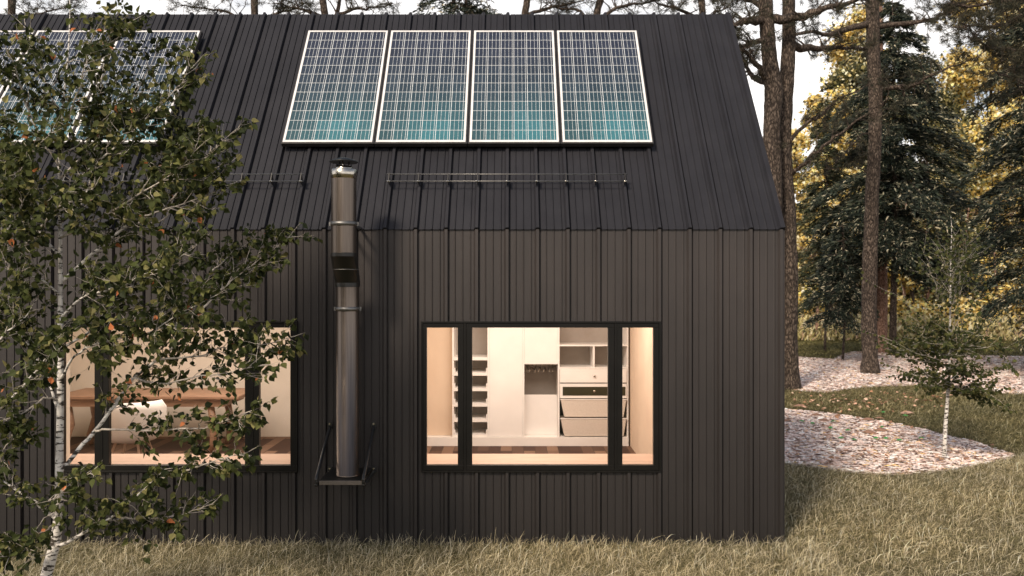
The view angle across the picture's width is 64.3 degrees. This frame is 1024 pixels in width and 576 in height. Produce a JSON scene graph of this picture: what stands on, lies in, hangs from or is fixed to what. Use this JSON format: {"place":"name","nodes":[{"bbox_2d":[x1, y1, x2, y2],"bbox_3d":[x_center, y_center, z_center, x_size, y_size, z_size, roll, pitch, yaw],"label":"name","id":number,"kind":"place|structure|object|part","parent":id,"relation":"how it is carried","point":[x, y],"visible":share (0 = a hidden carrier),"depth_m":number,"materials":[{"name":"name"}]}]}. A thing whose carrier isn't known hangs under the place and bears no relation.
{"place":"outdoors","nodes":[
{"label":"outdoors","id":0,"kind":"place"},
{"bbox_2d":[0,0,1003,202],"label":"sky","id":1,"kind":"structure","parent":0,"point":[807,70],"materials":[{"name":"white"}]},
{"bbox_2d":[1,338,1023,575],"bbox_3d":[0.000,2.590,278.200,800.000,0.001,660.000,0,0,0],"label":"ground","id":2,"kind":"structure","parent":0,"point":[663,561],"depth_m":8.10,"materials":[{"name":"plant"}]},
{"bbox_2d":[1,0,90,13],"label":"pine tree","id":3,"kind":"object","parent":2,"relation":"on","point":[11,8],"visible":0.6,"depth_m":22.45,"materials":[{"name":"green plant"}]},
{"bbox_2d":[0,0,322,575],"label":"birch tree","id":4,"kind":"object","parent":2,"relation":"on","point":[179,165],"visible":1,"depth_m":5.90,"materials":[{"name":"green plant"}]},
{"bbox_2d":[158,0,319,14],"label":"pine tree","id":5,"kind":"object","parent":2,"relation":"on","point":[254,8],"visible":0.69,"depth_m":22.46,"materials":[{"name":"green plant"}]},
{"bbox_2d":[252,0,402,14],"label":"pine tree","id":6,"kind":"object","parent":2,"relation":"on","point":[323,7],"visible":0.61,"depth_m":22.48,"materials":[{"name":"green plant"}]},
{"bbox_2d":[0,12,784,545],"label":"house","id":7,"kind":"structure","parent":2,"relation":"on","point":[670,254],"depth_m":8.20,"materials":[{"name":"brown wood"}]},
{"bbox_2d":[0,31,36,97],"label":"solar panel","id":8,"kind":"object","parent":7,"relation":"on","point":[16,45],"visible":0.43,"depth_m":9.68,"materials":[{"name":"blue glass"}]},
{"bbox_2d":[0,31,114,146],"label":"solar panel","id":9,"kind":"object","parent":7,"relation":"on","point":[56,37],"visible":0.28,"depth_m":9.37,"materials":[{"name":"blue glass"}]},
{"bbox_2d":[71,31,202,146],"bbox_3d":[-4.263,-2.314,9.358,1.002,1.939,0.106,0,-36,0],"label":"solar panel","id":10,"kind":"object","parent":7,"relation":"on","point":[176,36],"visible":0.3,"depth_m":9.50,"materials":[{"name":"blue glass"}]},
{"bbox_2d":[111,399,166,453],"bbox_3d":[-4.550,1.780,9.739,0.785,0.901,0.724,0,0,0],"label":"shell chair","id":11,"kind":"object","parent":7,"relation":"on","point":[119,420],"visible":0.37,"depth_m":9.45,"materials":[{"name":"white plastic"}]},
{"bbox_2d":[70,388,244,453],"bbox_3d":[-4.895,1.839,11.300,2.510,0.798,0.900,0,0,0],"label":"dining table","id":12,"kind":"object","parent":7,"relation":"on","point":[190,397],"visible":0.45,"depth_m":10.94,"materials":[{"name":"brown wood"}]},
{"bbox_2d":[63,321,297,472],"bbox_3d":[-3.354,1.092,8.282,2.404,1.516,0.236,0,0,0],"label":"window","id":13,"kind":"structure","parent":7,"relation":"in","point":[102,438],"depth_m":8.17,"materials":[{"name":"brown metal"}]},
{"bbox_2d":[62,173,303,184],"bbox_3d":[-3.414,-1.123,8.488,2.508,0.148,0.138,0,0,0],"label":"snow guard","id":14,"kind":"object","parent":7,"relation":"on","point":[125,180],"visible":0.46,"depth_m":8.46,"materials":[{"name":"metal"}]},
{"bbox_2d":[281,31,389,146],"bbox_3d":[-1.985,-2.314,9.358,1.002,1.939,0.106,0,-36,0],"label":"solar panel","id":15,"kind":"object","parent":7,"relation":"on","point":[336,97],"visible":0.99,"depth_m":9.25,"materials":[{"name":"blue glass"}]},
{"bbox_2d":[314,422,375,486],"bbox_3d":[-1.603,1.598,7.882,0.489,0.518,0.633,0,0,0],"label":"flue bracket","id":16,"kind":"object","parent":7,"relation":"attached to","point":[329,477],"visible":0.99,"depth_m":7.76,"materials":[{"name":"black metal"}]},
{"bbox_2d":[329,157,361,476],"bbox_3d":[-1.583,0.286,7.868,0.278,3.023,0.664,0,0,0],"label":"chimney flue","id":17,"kind":"object","parent":16,"relation":"on","point":[343,224],"visible":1,"depth_m":7.74,"materials":[{"name":"metal"}]},
{"bbox_2d":[374,31,471,146],"bbox_3d":[-0.981,-2.314,9.358,1.002,1.939,0.106,0,-36,0],"label":"solar panel","id":18,"kind":"object","parent":7,"relation":"on","point":[425,97],"visible":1,"depth_m":9.25,"materials":[{"name":"blue glass"}]},
{"bbox_2d":[386,173,627,184],"bbox_3d":[-0.052,-1.123,8.488,2.508,0.148,0.138,0,0,0],"label":"snow guard","id":19,"kind":"object","parent":7,"relation":"on","point":[477,180],"visible":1,"depth_m":8.45,"materials":[{"name":"metal"}]},
{"bbox_2d":[468,31,560,146],"bbox_3d":[0.023,-2.314,9.358,1.002,1.939,0.106,0,-36,0],"label":"solar panel","id":20,"kind":"object","parent":7,"relation":"on","point":[514,102],"visible":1,"depth_m":9.25,"materials":[{"name":"blue glass"}]},
{"bbox_2d":[427,328,628,445],"bbox_3d":[0.102,0.959,11.728,3.083,2.537,0.544,0,0,0],"label":"wardrobe","id":21,"kind":"object","parent":7,"relation":"on","point":[515,403],"visible":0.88,"depth_m":11.50,"materials":[{"name":"white laminate"}]},
{"bbox_3d":[-1.143,0.895,11.635,0.594,2.411,0.030,0,0,0],"label":"side door","id":22,"kind":"part","parent":21,"relation":"part of","materials":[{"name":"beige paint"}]},
{"bbox_3d":[-0.085,0.895,11.513,0.469,2.410,0.018,0,0,0],"label":"door","id":23,"kind":"part","parent":21,"relation":"part of","materials":[{"name":"white laminate"}]},
{"bbox_3d":[0.411,0.383,11.513,0.473,1.387,0.018,0,0,0],"label":"door","id":24,"kind":"part","parent":21,"relation":"part of","materials":[{"name":"white laminate"}]},
{"bbox_2d":[421,321,660,472],"bbox_3d":[0.290,1.092,8.282,2.404,1.516,0.236,0,0,0],"label":"window","id":25,"kind":"structure","parent":7,"relation":"in","point":[614,464],"depth_m":8.17,"materials":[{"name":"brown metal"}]},
{"bbox_2d":[555,31,653,146],"bbox_3d":[1.027,-2.314,9.358,1.002,1.939,0.106,0,-36,0],"label":"solar panel","id":26,"kind":"object","parent":7,"relation":"on","point":[602,97],"visible":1,"depth_m":9.25,"materials":[{"name":"blue glass"}]},
{"bbox_2d":[0,529,860,575],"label":"lawn grass","id":27,"kind":"structure","parent":2,"relation":"on","point":[302,564],"depth_m":7.65,"materials":[{"name":"plant"}]},
{"bbox_2d":[407,0,501,14],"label":"tree","id":28,"kind":"object","parent":2,"relation":"on","point":[465,7],"visible":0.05,"depth_m":21.71,"materials":[{"name":"plant"}]},
{"bbox_2d":[521,0,601,14],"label":"pine tree","id":29,"kind":"object","parent":2,"relation":"on","point":[526,6],"visible":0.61,"depth_m":22.49,"materials":[{"name":"green plant"}]},
{"bbox_2d":[527,0,685,14],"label":"pine tree","id":30,"kind":"object","parent":2,"relation":"on","point":[597,8],"visible":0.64,"depth_m":22.52,"materials":[{"name":"green plant"}]},
{"bbox_2d":[792,128,818,267],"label":"golden tree","id":31,"kind":"object","parent":2,"relation":"on","point":[800,141],"visible":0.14,"depth_m":43.65,"materials":[{"name":"yellow plant"}]},
{"bbox_2d":[797,179,823,340],"bbox_3d":[14.809,-1.400,40.104,2.160,7.992,3.097,0,0,-33],"label":"bare tree","id":32,"kind":"object","parent":2,"relation":"on","point":[816,326],"visible":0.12,"depth_m":39.94,"materials":[{"name":"brown wood"}]},
{"bbox_2d":[798,267,853,330],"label":"golden tree","id":33,"kind":"object","parent":2,"relation":"on","point":[800,292],"visible":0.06,"depth_m":42.29,"materials":[{"name":"yellow plant"}]},
{"bbox_2d":[796,99,861,350],"bbox_3d":[12.478,-2.533,33.168,3.672,10.248,3.927,0,0,-33],"label":"spruce tree","id":34,"kind":"object","parent":2,"relation":"on","point":[813,188],"visible":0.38,"depth_m":32.89,"materials":[{"name":"green plant"}]},
{"bbox_2d":[794,84,863,340],"bbox_3d":[15.491,-3.614,39.869,3.775,12.619,3.743,0,0,0],"label":"golden tree","id":35,"kind":"object","parent":2,"relation":"on","point":[811,100],"visible":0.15,"depth_m":39.78,"materials":[{"name":"yellow plant"}]},
{"bbox_2d":[806,0,865,183],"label":"golden tree","id":36,"kind":"object","parent":2,"relation":"on","point":[838,54],"visible":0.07,"depth_m":47.29,"materials":[{"name":"yellow plant"}]},
{"bbox_2d":[813,33,892,316],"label":"golden tree","id":37,"kind":"object","parent":2,"relation":"on","point":[848,72],"visible":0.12,"depth_m":43.01,"materials":[{"name":"yellow plant"}]},
{"bbox_2d":[787,390,993,463],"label":"leaf litter","id":38,"kind":"object","parent":2,"relation":"on","point":[853,434],"visible":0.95,"depth_m":15.72,"materials":[{"name":"brown plant"}]},
{"bbox_2d":[785,408,1013,474],"bbox_3d":[5.348,2.578,14.251,4.751,0.001,6.040,0,0,0],"label":"mulch bed","id":39,"kind":"object","parent":2,"relation":"on","point":[874,447],"visible":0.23,"depth_m":12.69,"materials":[{"name":"beige wood"}]},
{"bbox_2d":[862,430,876,433],"bbox_3d":[6.274,2.525,14.318,0.210,0.053,0.286,0,0,-40],"label":"curled leaf","id":40,"kind":"object","parent":39,"relation":"on","point":[868,431],"visible":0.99,"depth_m":14.27,"materials":[{"name":"brown plant"}]},
{"bbox_2d":[861,222,1019,458],"bbox_3d":[6.458,0.756,12.367,2.131,3.671,2.329,0,0,22],"label":"young birch","id":41,"kind":"object","parent":39,"relation":"on","point":[931,345],"visible":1,"depth_m":12.13,"materials":[{"name":"green plant"}]},
{"bbox_2d":[785,383,1023,453],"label":"lawn grass","id":42,"kind":"structure","parent":2,"relation":"on","point":[990,413],"depth_m":17.12,"materials":[{"name":"plant"}]},
{"bbox_2d":[794,351,1023,393],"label":"mulch bed","id":43,"kind":"object","parent":2,"relation":"on","point":[805,376],"visible":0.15,"depth_m":23.74,"materials":[{"name":"beige wood"}]},
{"bbox_2d":[639,0,739,19],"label":"pine tree","id":44,"kind":"object","parent":43,"relation":"on","point":[701,6],"visible":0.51,"depth_m":22.50,"materials":[{"name":"green plant"}]},
{"bbox_2d":[670,0,887,210],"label":"pine tree","id":45,"kind":"object","parent":43,"relation":"on","point":[765,18],"visible":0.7,"depth_m":20.18,"materials":[{"name":"brown plant"}]},
{"bbox_2d":[762,0,900,390],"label":"pine tree","id":46,"kind":"object","parent":43,"relation":"on","point":[790,46],"visible":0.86,"depth_m":20.61,"materials":[{"name":"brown plant"}]},
{"bbox_2d":[801,224,880,359],"bbox_3d":[11.726,0.133,29.050,2.537,4.920,3.602,0,0,0],"label":"spruce tree","id":47,"kind":"object","parent":43,"relation":"on","point":[843,280],"visible":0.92,"depth_m":28.76,"materials":[{"name":"green plant"}]},
{"bbox_2d":[777,0,989,374],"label":"pine tree","id":48,"kind":"object","parent":43,"relation":"on","point":[870,360],"visible":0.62,"depth_m":24.34,"materials":[{"name":"brown plant"}]},
{"bbox_2d":[804,0,1000,355],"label":"spruce tree","id":49,"kind":"object","parent":43,"relation":"on","point":[902,172],"visible":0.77,"depth_m":30.20,"materials":[{"name":"green plant"}]},
{"bbox_2d":[877,6,930,352],"bbox_3d":[15.318,-4.758,31.528,2.046,14.874,2.100,0,0,0],"label":"pine tree","id":50,"kind":"object","parent":43,"relation":"on","point":[882,306],"visible":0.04,"depth_m":32.10,"materials":[{"name":"brown plant"}]},
{"bbox_2d":[913,0,1023,117],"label":"pine tree","id":51,"kind":"object","parent":43,"relation":"on","point":[983,17],"visible":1,"depth_m":19.67,"materials":[{"name":"green plant"}]},
{"bbox_2d":[946,2,1023,362],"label":"spruce tree","id":52,"kind":"object","parent":43,"relation":"on","point":[1011,184],"visible":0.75,"depth_m":24.93,"materials":[{"name":"green plant"}]},
{"bbox_2d":[795,167,1023,299],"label":"distant wood","id":53,"kind":"object","parent":2,"relation":"on","point":[799,197],"depth_m":63.51,"materials":[{"name":"green plant"}]},
{"bbox_2d":[797,311,1023,340],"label":"undergrowth","id":54,"kind":"object","parent":2,"relation":"on","point":[811,332],"visible":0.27,"depth_m":39.67,"materials":[{"name":"yellow plant"}]},
{"bbox_2d":[798,338,1023,358],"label":"lawn grass","id":55,"kind":"structure","parent":2,"relation":"on","point":[858,343],"depth_m":34.80,"materials":[{"name":"green plant"}]},
{"bbox_2d":[897,201,925,295],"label":"bare tree","id":56,"kind":"object","parent":2,"relation":"on","point":[904,291],"visible":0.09,"depth_m":41.94,"materials":[{"name":"brown wood"}]},
{"bbox_2d":[888,260,937,335],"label":"golden tree","id":57,"kind":"object","parent":2,"relation":"on","point":[913,304],"visible":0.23,"depth_m":41.40,"materials":[{"name":"yellow plant"}]},
{"bbox_2d":[923,219,932,302],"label":"bare tree","id":58,"kind":"object","parent":2,"relation":"on","point":[928,295],"visible":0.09,"depth_m":43.94,"materials":[{"name":"brown wood"}]},
{"bbox_2d":[898,106,986,305],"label":"golden tree","id":59,"kind":"object","parent":2,"relation":"on","point":[924,295],"visible":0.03,"depth_m":50.31,"materials":[{"name":"yellow plant"}]},
{"bbox_2d":[887,52,1000,306],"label":"golden tree","id":60,"kind":"object","parent":2,"relation":"on","point":[947,98],"visible":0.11,"depth_m":44.10,"materials":[{"name":"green plant"}]},
{"bbox_2d":[923,298,981,340],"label":"golden tree","id":61,"kind":"object","parent":2,"relation":"on","point":[943,312],"visible":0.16,"depth_m":40.52,"materials":[{"name":"yellow plant"}]},
{"bbox_2d":[960,190,989,245],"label":"bare tree","id":62,"kind":"object","parent":2,"relation":"on","point":[971,216],"visible":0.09,"depth_m":43.96,"materials":[{"name":"brown wood"}]},
{"bbox_2d":[930,45,1023,304],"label":"golden tree","id":63,"kind":"object","parent":2,"relation":"on","point":[957,109],"visible":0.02,"depth_m":49.58,"materials":[{"name":"yellow plant"}]},
{"bbox_2d":[932,0,1023,301],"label":"golden tree","id":64,"kind":"object","parent":2,"relation":"on","point":[957,79],"visible":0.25,"depth_m":45.58,"materials":[{"name":"yellow plant"}]},
{"bbox_2d":[949,252,1007,324],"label":"golden tree","id":65,"kind":"object","parent":2,"relation":"on","point":[963,300],"visible":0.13,"depth_m":42.32,"materials":[{"name":"yellow plant"}]},
{"bbox_2d":[975,195,1015,296],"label":"bare tree","id":66,"kind":"object","parent":2,"relation":"on","point":[995,253],"visible":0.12,"depth_m":41.95,"materials":[{"name":"brown wood"}]},
{"bbox_2d":[988,277,1023,339],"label":"golden tree","id":67,"kind":"object","parent":2,"relation":"on","point":[1014,312],"visible":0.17,"depth_m":40.75,"materials":[{"name":"yellow plant"}]},
{"bbox_2d":[1004,96,1023,285],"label":"golden tree","id":68,"kind":"object","parent":2,"relation":"on","point":[1015,264],"visible":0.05,"depth_m":49.50,"materials":[{"name":"yellow plant"}]},
{"bbox_2d":[768,448,1023,575],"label":"lawn grass","id":69,"kind":"structure","parent":0,"point":[898,491],"depth_m":9.03,"materials":[{"name":"plant"}]}
]}

